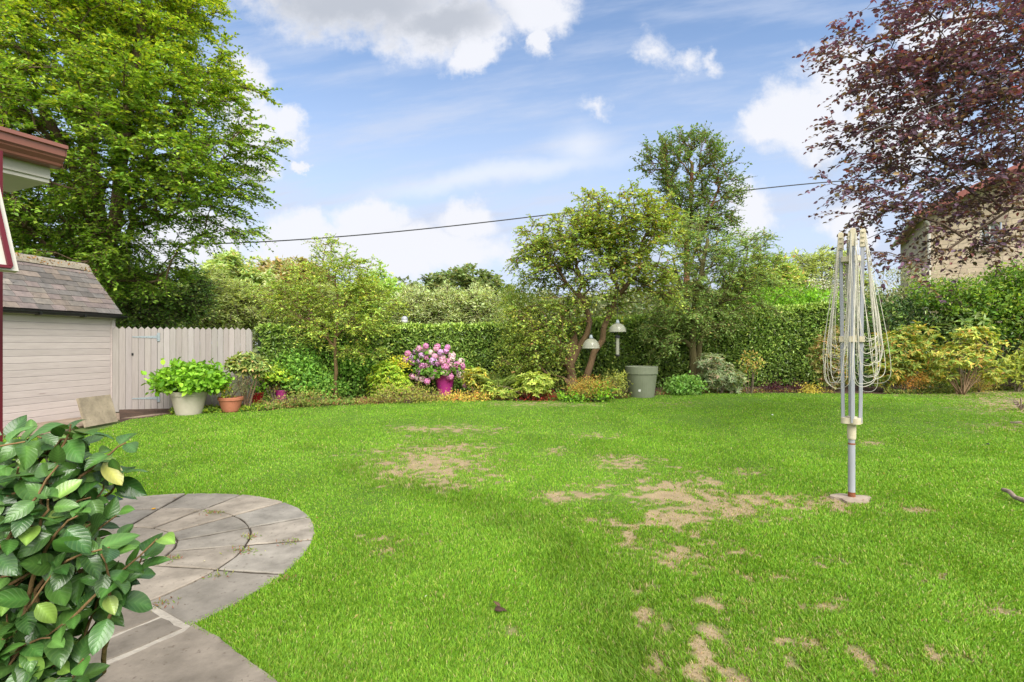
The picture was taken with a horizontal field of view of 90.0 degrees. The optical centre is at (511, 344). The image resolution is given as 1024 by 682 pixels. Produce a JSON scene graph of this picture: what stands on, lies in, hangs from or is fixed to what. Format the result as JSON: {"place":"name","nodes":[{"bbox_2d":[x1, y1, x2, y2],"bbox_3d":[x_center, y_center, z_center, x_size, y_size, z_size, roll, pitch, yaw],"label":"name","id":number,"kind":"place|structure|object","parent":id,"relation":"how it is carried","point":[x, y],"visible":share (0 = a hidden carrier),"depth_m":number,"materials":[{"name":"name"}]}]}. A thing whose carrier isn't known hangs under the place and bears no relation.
{"place":"outdoors","nodes":[
{"label":"outdoors","id":0,"kind":"place"},
{"bbox_2d":[3,413,166,436],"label":"path","id":1,"kind":"structure","parent":0,"point":[66,422],"depth_m":9.85,"materials":[{"name":"stone"}]},
{"bbox_2d":[57,493,314,681],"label":"patio","id":2,"kind":"structure","parent":0,"point":[192,653],"depth_m":3.31,"materials":[{"name":"stone"}]},
{"bbox_2d":[80,568,189,663],"bbox_3d":[-4.726,1.488,2.822,5.320,0.001,3.025,0,0,32],"label":"mortar bed","id":3,"kind":"object","parent":2,"relation":"on","point":[173,620],"visible":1,"depth_m":2.66,"materials":[{"name":"beige concrete"}]},
{"bbox_2d":[133,495,311,595],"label":"soil joints","id":4,"kind":"object","parent":2,"relation":"on","point":[245,546],"visible":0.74,"depth_m":3.84,"materials":[{"name":"brown soil"}]},
{"bbox_2d":[151,509,300,611],"bbox_3d":[-2.096,1.480,3.837,0.908,0.049,1.881,0,0,-30],"label":"moss","id":5,"kind":"object","parent":2,"relation":"on","point":[239,549],"visible":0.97,"depth_m":3.60,"materials":[{"name":"green plant"}]},
{"bbox_2d":[401,316,407,322],"bbox_3d":[-3.778,0.256,18.000,0.230,2.487,0.230,0,0,0],"label":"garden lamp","id":6,"kind":"object","parent":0,"point":[404,319],"visible":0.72,"depth_m":17.92,"materials":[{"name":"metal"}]},
{"bbox_2d":[3,347,985,439],"bbox_3d":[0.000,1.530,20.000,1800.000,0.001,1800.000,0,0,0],"label":"ground","id":7,"kind":"structure","parent":0,"point":[98,427],"depth_m":9.75,"materials":[{"name":"brown soil"}]},
{"bbox_2d":[3,252,127,427],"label":"garden shed","id":8,"kind":"structure","parent":7,"relation":"on","point":[59,316],"depth_m":10.08,"materials":[{"name":"wood"}]},
{"bbox_2d":[76,394,117,427],"bbox_3d":[-7.694,1.231,9.511,0.198,0.530,0.692,0,0,3],"label":"stone slab","id":9,"kind":"object","parent":7,"relation":"on","point":[96,410],"depth_m":9.47,"materials":[{"name":"beige stone"}]},
{"bbox_2d":[0,0,295,306],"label":"beech tree","id":10,"kind":"object","parent":7,"relation":"on","point":[128,122],"visible":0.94,"depth_m":13.29,"materials":[{"name":"green plant"}]},
{"bbox_2d":[112,244,224,330],"bbox_3d":[-12.338,-0.996,17.453,5.099,5.151,3.087,0,0,0],"label":"holly tree","id":11,"kind":"object","parent":7,"relation":"on","point":[171,312],"visible":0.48,"depth_m":17.13,"materials":[{"name":"green plant"}]},
{"bbox_2d":[177,264,278,358],"bbox_3d":[-14.837,-1.274,26.062,5.226,5.707,3.713,0,0,16],"label":"willow tree","id":12,"kind":"object","parent":7,"relation":"on","point":[232,293],"visible":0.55,"depth_m":25.59,"materials":[{"name":"green plant"}]},
{"bbox_2d":[175,247,283,319],"bbox_3d":[-20.975,-2.849,37.977,8.607,8.857,5.273,0,0,0],"label":"ash tree","id":13,"kind":"object","parent":7,"relation":"on","point":[232,261],"visible":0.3,"depth_m":37.06,"materials":[{"name":"green plant"}]},
{"bbox_2d":[220,278,353,347],"bbox_3d":[-12.162,-1.040,27.938,7.753,5.241,5.422,0,0,0],"label":"willow tree","id":14,"kind":"object","parent":7,"relation":"on","point":[328,292],"visible":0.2,"depth_m":27.04,"materials":[{"name":"green plant"}]},
{"bbox_2d":[254,255,336,312],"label":"chestnut tree","id":15,"kind":"object","parent":7,"relation":"on","point":[278,269],"visible":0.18,"depth_m":42.90,"materials":[{"name":"green plant"}]},
{"bbox_2d":[342,258,417,324],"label":"birch tree","id":16,"kind":"object","parent":7,"relation":"on","point":[389,282],"visible":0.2,"depth_m":29.56,"materials":[{"name":"green plant"}]},
{"bbox_2d":[381,281,442,324],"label":"sallow bush","id":17,"kind":"object","parent":7,"relation":"on","point":[411,296],"visible":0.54,"depth_m":26.35,"materials":[{"name":"green plant"}]},
{"bbox_2d":[415,277,475,324],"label":"sallow bush","id":18,"kind":"object","parent":7,"relation":"on","point":[449,302],"visible":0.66,"depth_m":26.35,"materials":[{"name":"green plant"}]},
{"bbox_2d":[414,262,517,318],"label":"oak tree","id":19,"kind":"object","parent":7,"relation":"on","point":[461,278],"visible":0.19,"depth_m":60.03,"materials":[{"name":"green plant"}]},
{"bbox_2d":[455,278,506,323],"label":"sallow bush","id":20,"kind":"object","parent":7,"relation":"on","point":[480,303],"visible":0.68,"depth_m":26.29,"materials":[{"name":"green plant"}]},
{"bbox_2d":[120,275,899,352],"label":"woodland","id":21,"kind":"object","parent":7,"relation":"on","point":[599,307],"visible":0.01,"depth_m":87.39,"materials":[{"name":"green plant"}]},
{"bbox_2d":[119,385,1020,421],"bbox_3d":[6.817,1.470,15.664,33.438,0.084,5.997,0,0,-11],"label":"flower bed","id":22,"kind":"object","parent":7,"relation":"on","point":[124,414],"visible":0.2,"depth_m":15.32,"materials":[{"name":"soil"}]},
{"bbox_2d":[113,326,251,411],"bbox_3d":[-7.458,0.553,11.706,2.714,1.894,0.180,0,0,-23],"label":"wooden fence","id":23,"kind":"object","parent":22,"relation":"on","point":[136,351],"visible":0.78,"depth_m":11.47,"materials":[{"name":"paint"}]},
{"bbox_2d":[141,357,234,415],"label":"potted plant","id":24,"kind":"object","parent":22,"relation":"on","point":[188,387],"visible":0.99,"depth_m":10.70,"materials":[{"name":"green plant"}]},
{"bbox_2d":[215,372,252,412],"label":"potted plant","id":25,"kind":"object","parent":22,"relation":"on","point":[229,402],"visible":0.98,"depth_m":11.18,"materials":[{"name":"orange plant"}]},
{"bbox_2d":[222,350,274,406],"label":"rhododendron","id":26,"kind":"object","parent":22,"relation":"on","point":[256,365],"visible":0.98,"depth_m":11.48,"materials":[{"name":"green plant"}]},
{"bbox_2d":[248,378,268,403],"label":"potted plant","id":27,"kind":"object","parent":22,"relation":"on","point":[258,393],"visible":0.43,"depth_m":12.35,"materials":[{"name":"green plant"}]},
{"bbox_2d":[252,362,299,400],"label":"azalea","id":28,"kind":"object","parent":22,"relation":"on","point":[271,377],"visible":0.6,"depth_m":12.76,"materials":[{"name":"green plant"}]},
{"bbox_2d":[267,382,287,401],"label":"potted plant","id":29,"kind":"object","parent":22,"relation":"on","point":[280,392],"visible":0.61,"depth_m":12.87,"materials":[{"name":"pink plant"}]},
{"bbox_2d":[242,383,340,410],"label":"ochre shrub","id":30,"kind":"object","parent":22,"relation":"on","point":[299,396],"visible":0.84,"depth_m":11.97,"materials":[{"name":"green plant"}]},
{"bbox_2d":[267,343,346,399],"bbox_3d":[-5.276,0.768,13.154,2.043,1.623,1.576,0,0,0],"label":"skimmia","id":31,"kind":"object","parent":22,"relation":"on","point":[310,372],"visible":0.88,"depth_m":12.91,"materials":[{"name":"green plant"}]},
{"bbox_2d":[238,233,416,398],"bbox_3d":[-4.663,-0.679,13.222,4.389,4.518,2.635,0,0,0],"label":"robinia tree","id":32,"kind":"object","parent":22,"relation":"on","point":[281,297],"visible":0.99,"depth_m":13.01,"materials":[{"name":"green plant"}]},
{"bbox_2d":[365,358,412,397],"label":"lime shrub","id":33,"kind":"object","parent":22,"relation":"on","point":[380,372],"visible":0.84,"depth_m":13.46,"materials":[{"name":"green plant"}]},
{"bbox_2d":[367,354,411,395],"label":"golden shrub","id":34,"kind":"object","parent":22,"relation":"on","point":[401,364],"visible":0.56,"depth_m":13.93,"materials":[{"name":"yellow plant"}]},
{"bbox_2d":[360,374,447,404],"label":"olive shrub","id":35,"kind":"object","parent":22,"relation":"on","point":[412,394],"visible":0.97,"depth_m":12.95,"materials":[{"name":"green plant"}]},
{"bbox_2d":[401,343,473,395],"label":"potted plant","id":36,"kind":"object","parent":22,"relation":"on","point":[451,365],"visible":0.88,"depth_m":14.23,"materials":[{"name":"pink plant"}]},
{"bbox_2d":[421,386,499,401],"bbox_3d":[-1.499,1.309,13.606,2.242,0.529,1.177,0,0,-12],"label":"stonecrop","id":37,"kind":"object","parent":22,"relation":"on","point":[471,398],"visible":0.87,"depth_m":13.53,"materials":[{"name":"yellow plant"}]},
{"bbox_2d":[461,366,488,397],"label":"yellow shrub","id":38,"kind":"object","parent":22,"relation":"on","point":[471,383],"visible":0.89,"depth_m":13.81,"materials":[{"name":"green plant"}]},
{"bbox_2d":[461,371,532,395],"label":"fern","id":39,"kind":"object","parent":22,"relation":"on","point":[510,381],"visible":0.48,"depth_m":13.91,"materials":[{"name":"green plant"}]},
{"bbox_2d":[479,370,558,400],"bbox_3d":[0.185,1.131,13.603,2.099,0.903,1.010,0,0,0],"label":"lime laurel","id":40,"kind":"object","parent":22,"relation":"on","point":[544,383],"visible":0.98,"depth_m":13.48,"materials":[{"name":"green plant"}]},
{"bbox_2d":[490,277,582,393],"bbox_3d":[0.684,-0.235,14.983,2.771,3.556,2.695,0,0,0],"label":"weeping shrub","id":41,"kind":"object","parent":22,"relation":"on","point":[513,296],"visible":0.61,"depth_m":14.65,"materials":[{"name":"green plant"}]},
{"bbox_2d":[513,384,566,401],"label":"red groundcover","id":42,"kind":"object","parent":22,"relation":"on","point":[541,397],"visible":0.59,"depth_m":13.54,"materials":[{"name":"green plant"}]},
{"bbox_2d":[503,318,585,393],"bbox_3d":[0.961,0.325,15.421,2.735,2.496,1.998,0,0,0],"label":"yew bush","id":43,"kind":"object","parent":22,"relation":"on","point":[552,360],"visible":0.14,"depth_m":15.21,"materials":[{"name":"green plant"}]},
{"bbox_2d":[254,300,839,400],"bbox_3d":[2.129,0.037,16.380,18.722,3.153,2.848,0,0,-15],"label":"laurel hedge","id":44,"kind":"object","parent":22,"relation":"on","point":[780,346],"visible":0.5,"depth_m":17.08,"materials":[{"name":"green plant"}]},
{"bbox_2d":[553,380,621,402],"bbox_3d":[1.959,1.252,13.250,1.772,0.651,1.128,0,0,0],"label":"hellebore","id":45,"kind":"object","parent":22,"relation":"on","point":[576,396],"visible":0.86,"depth_m":13.21,"materials":[{"name":"green plant"}]},
{"bbox_2d":[560,374,619,401],"bbox_3d":[2.052,1.157,13.422,1.508,0.766,1.442,0,0,-38],"label":"spiraea","id":46,"kind":"object","parent":22,"relation":"on","point":[588,383],"visible":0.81,"depth_m":13.32,"materials":[{"name":"yellow plant"}]},
{"bbox_2d":[491,178,694,393],"bbox_3d":[2.226,-1.460,14.196,5.665,6.105,3.555,0,0,0],"label":"apple tree","id":47,"kind":"object","parent":22,"relation":"on","point":[599,240],"visible":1,"depth_m":13.89,"materials":[{"name":"green plant"}]},
{"bbox_2d":[582,293,599,348],"bbox_3d":[2.037,-0.642,13.200,0.464,1.520,0.464,0,0,0],"label":"bird feeder","id":48,"kind":"object","parent":47,"relation":"hanging from","point":[590,343],"visible":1,"depth_m":13.06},
{"bbox_2d":[609,282,625,356],"bbox_3d":[2.763,-0.651,13.400,0.464,1.960,0.464,0,0,0],"label":"bird feeder","id":49,"kind":"object","parent":47,"relation":"hanging from","point":[617,326],"visible":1,"depth_m":13.34,"materials":[{"name":"white metal"}]},
{"bbox_2d":[169,385,1022,413],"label":"ground cover","id":50,"kind":"object","parent":22,"relation":"on","point":[211,408],"visible":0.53,"depth_m":13.64,"materials":[{"name":"green plant"}]},
{"bbox_2d":[595,362,633,398],"bbox_3d":[2.766,1.006,14.025,1.051,1.059,0.954,0,0,0],"label":"euonymus","id":51,"kind":"object","parent":22,"relation":"on","point":[619,378],"visible":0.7,"depth_m":13.94,"materials":[{"name":"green plant"}]},
{"bbox_2d":[625,366,657,397],"bbox_3d":[3.683,1.065,14.551,0.902,0.870,0.902,0,0,0],"label":"plant pot","id":52,"kind":"object","parent":22,"relation":"on","point":[643,379],"visible":0.91,"depth_m":14.21,"materials":[{"name":"grey plastic"}]},
{"bbox_2d":[660,371,709,395],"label":"hydrangea","id":53,"kind":"object","parent":22,"relation":"on","point":[678,385],"visible":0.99,"depth_m":15.06,"materials":[{"name":"green plant"}]},
{"bbox_2d":[631,208,804,380],"bbox_3d":[6.276,-1.368,16.205,5.374,5.897,3.648,0,0,0],"label":"rowan tree","id":54,"kind":"object","parent":22,"relation":"on","point":[728,288],"visible":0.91,"depth_m":15.77,"materials":[{"name":"green plant"}]},
{"bbox_2d":[693,352,747,393],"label":"grey rhododendron","id":55,"kind":"object","parent":22,"relation":"on","point":[717,364],"visible":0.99,"depth_m":15.46,"materials":[{"name":"green plant"}]},
{"bbox_2d":[736,350,767,393],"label":"sapling","id":56,"kind":"object","parent":22,"relation":"on","point":[752,370],"visible":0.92,"depth_m":15.60,"materials":[{"name":"green plant"}]},
{"bbox_2d":[757,374,790,392],"bbox_3d":[8.144,1.250,16.015,1.029,0.633,0.952,0,0,0],"label":"dark heuchera","id":57,"kind":"object","parent":22,"relation":"on","point":[774,387],"visible":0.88,"depth_m":15.94,"materials":[{"name":"purple plant"}]},
{"bbox_2d":[783,378,811,392],"bbox_3d":[8.923,1.314,16.061,0.857,0.505,0.793,0,0,-38],"label":"dark heuchera","id":58,"kind":"object","parent":22,"relation":"on","point":[797,387],"visible":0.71,"depth_m":15.99,"materials":[{"name":"purple plant"}]},
{"bbox_2d":[794,380,822,393],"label":"hostas","id":59,"kind":"object","parent":22,"relation":"on","point":[806,386],"visible":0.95,"depth_m":15.60,"materials":[{"name":"yellow plant"}]},
{"bbox_2d":[806,321,856,390],"bbox_3d":[10.022,0.409,16.021,1.603,2.262,1.105,0,0,0],"label":"pieris","id":60,"kind":"object","parent":22,"relation":"on","point":[817,346],"visible":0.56,"depth_m":15.98,"materials":[{"name":"green plant"}]},
{"bbox_2d":[863,320,945,391],"bbox_3d":[11.997,0.401,15.650,2.381,2.278,1.388,0,0,0],"label":"rhododendron","id":61,"kind":"object","parent":22,"relation":"on","point":[906,338],"visible":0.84,"depth_m":15.42,"materials":[{"name":"green plant"}]},
{"bbox_2d":[894,367,937,391],"bbox_3d":[12.207,1.059,15.666,1.457,0.958,1.375,0,0,0],"label":"berberis","id":62,"kind":"object","parent":22,"relation":"on","point":[910,385],"visible":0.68,"depth_m":15.48,"materials":[{"name":"brown plant"}]},
{"bbox_2d":[837,281,1009,386],"bbox_3d":[13.956,-0.272,17.661,6.196,3.771,2.297,0,0,0],"label":"laurel bush","id":63,"kind":"object","parent":22,"relation":"on","point":[902,313],"visible":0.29,"depth_m":17.40,"materials":[{"name":"green plant"}]},
{"bbox_2d":[867,260,985,345],"bbox_3d":[15.307,-0.787,18.957,4.545,4.652,2.477,0,0,0],"label":"buddleia bush","id":64,"kind":"object","parent":22,"relation":"on","point":[903,289],"visible":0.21,"depth_m":18.99,"materials":[{"name":"green plant"}]},
{"bbox_2d":[914,366,963,390],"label":"juniper","id":65,"kind":"object","parent":22,"relation":"on","point":[941,384],"visible":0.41,"depth_m":15.88,"materials":[{"name":"green plant"}]},
{"bbox_2d":[892,252,1023,388],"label":"bramble","id":66,"kind":"object","parent":22,"relation":"on","point":[1006,291],"visible":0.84,"depth_m":16.67,"materials":[{"name":"green plant"}]},
{"bbox_2d":[930,305,992,384],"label":"loquat shrub","id":67,"kind":"object","parent":22,"relation":"on","point":[945,326],"visible":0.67,"depth_m":16.71,"materials":[{"name":"green plant"}]},
{"bbox_2d":[909,324,1016,394],"bbox_3d":[13.381,0.470,15.368,2.758,2.149,1.985,0,0,-25],"label":"rhododendron","id":68,"kind":"object","parent":22,"relation":"on","point":[943,363],"visible":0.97,"depth_m":15.10,"materials":[{"name":"yellow plant"}]},
{"bbox_2d":[962,371,1001,392],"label":"golden heather","id":69,"kind":"object","parent":22,"relation":"on","point":[978,385],"visible":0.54,"depth_m":15.99,"materials":[{"name":"yellow plant"}]},
{"bbox_2d":[952,309,1023,386],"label":"holly bush","id":70,"kind":"object","parent":22,"relation":"on","point":[1011,349],"visible":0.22,"depth_m":16.95,"materials":[{"name":"green plant"}]},
{"bbox_2d":[629,120,754,309],"bbox_3d":[6.824,-3.512,19.544,4.602,10.184,3.410,0,0,0],"label":"cherry tree","id":71,"kind":"object","parent":7,"relation":"on","point":[713,147],"visible":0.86,"depth_m":19.14,"materials":[{"name":"green plant"}]},
{"bbox_2d":[719,249,814,309],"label":"maple tree","id":72,"kind":"object","parent":7,"relation":"on","point":[788,270],"visible":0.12,"depth_m":23.42,"materials":[{"name":"green plant"}]},
{"bbox_2d":[728,281,847,307],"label":"elder bush","id":73,"kind":"object","parent":7,"relation":"on","point":[811,295],"visible":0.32,"depth_m":18.97,"materials":[{"name":"green plant"}]},
{"bbox_2d":[761,244,878,304],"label":"willow tree","id":74,"kind":"object","parent":7,"relation":"on","point":[811,263],"visible":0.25,"depth_m":35.11,"materials":[{"name":"green plant"}]},
{"bbox_2d":[807,264,870,329],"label":"variegated bush","id":75,"kind":"object","parent":7,"relation":"on","point":[824,286],"visible":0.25,"depth_m":20.91,"materials":[{"name":"green plant"}]},
{"bbox_2d":[792,0,1023,303],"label":"copper beech tree","id":76,"kind":"object","parent":7,"relation":"on","point":[949,60],"visible":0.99,"depth_m":6.99,"materials":[{"name":"purple plant"}]},
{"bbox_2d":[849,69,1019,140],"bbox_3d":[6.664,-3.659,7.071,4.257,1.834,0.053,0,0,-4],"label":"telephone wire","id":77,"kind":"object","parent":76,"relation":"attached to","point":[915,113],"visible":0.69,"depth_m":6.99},
{"bbox_2d":[890,163,1023,384],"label":"stone house","id":78,"kind":"structure","parent":7,"relation":"on","point":[1001,221],"depth_m":19.41,"materials":[{"name":"sandstone"},{"name":"red clay roof tile"},{"name":"white paint"}]},
{"bbox_2d":[973,214,1008,251],"bbox_3d":[17.784,-4.115,19.036,1.000,1.290,0.255,0,0,31],"label":"window","id":79,"kind":"structure","parent":78,"relation":"in","point":[1001,219],"depth_m":19.05,"materials":[{"name":"white paint"}]},
{"bbox_2d":[0,0,1023,344],"label":"sky","id":80,"kind":"structure","parent":0,"point":[400,115],"materials":[{"name":"blue"}]},
{"bbox_2d":[3,389,1023,681],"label":"lawn","id":81,"kind":"structure","parent":0,"point":[661,494],"depth_m":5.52,"materials":[{"name":"green plant"}]},
{"bbox_2d":[0,126,67,441],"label":"house","id":82,"kind":"structure","parent":81,"relation":"on","point":[27,161],"depth_m":2.50,"materials":[{"name":"white paint"}]},
{"bbox_2d":[0,190,18,272],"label":"window","id":83,"kind":"structure","parent":82,"relation":"in","point":[8,263],"depth_m":2.09,"materials":[{"name":"white paint"}]},
{"bbox_2d":[0,415,174,681],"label":"camellia bush","id":84,"kind":"object","parent":81,"relation":"on","point":[57,513],"visible":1,"depth_m":1.02,"materials":[{"name":"green plant"}]},
{"bbox_2d":[493,601,506,611],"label":"fallen leaf","id":85,"kind":"object","parent":81,"relation":"on","point":[498,608],"visible":1,"depth_m":2.84,"materials":[{"name":"brown plant"}]},
{"bbox_2d":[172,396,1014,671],"bbox_3d":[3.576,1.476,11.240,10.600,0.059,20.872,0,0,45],"label":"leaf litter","id":86,"kind":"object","parent":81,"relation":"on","point":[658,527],"visible":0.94,"depth_m":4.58,"materials":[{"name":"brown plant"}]},
{"bbox_2d":[823,228,890,504],"bbox_3d":[3.334,0.206,4.953,0.502,2.627,0.439,0,0,-15],"label":"rotary clothes dryer","id":87,"kind":"object","parent":81,"relation":"on","point":[851,259],"visible":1,"depth_m":4.92,"materials":[{"name":"metal"}]},
{"bbox_2d":[988,339,1023,391],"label":"laurel shrub","id":88,"kind":"object","parent":81,"relation":"on","point":[1019,363],"visible":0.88,"depth_m":15.99,"materials":[{"name":"green plant"}]},
{"bbox_2d":[1001,488,1023,502],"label":"fallen branch","id":89,"kind":"object","parent":81,"relation":"on","point":[1013,495],"visible":1,"depth_m":4.86,"materials":[{"name":"grey wood"}]},
{"bbox_2d":[1006,395,1023,409],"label":"dead brushwood","id":90,"kind":"object","parent":81,"relation":"on","point":[1020,406],"visible":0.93,"depth_m":11.63,"materials":[{"name":"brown wood"}]},
{"bbox_2d":[119,178,921,244],"bbox_3d":[0.755,-4.990,18.945,30.945,2.947,0.153,0,0,-4],"label":"overhead cable","id":91,"kind":"object","parent":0,"point":[519,218],"visible":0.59,"depth_m":18.78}
]}

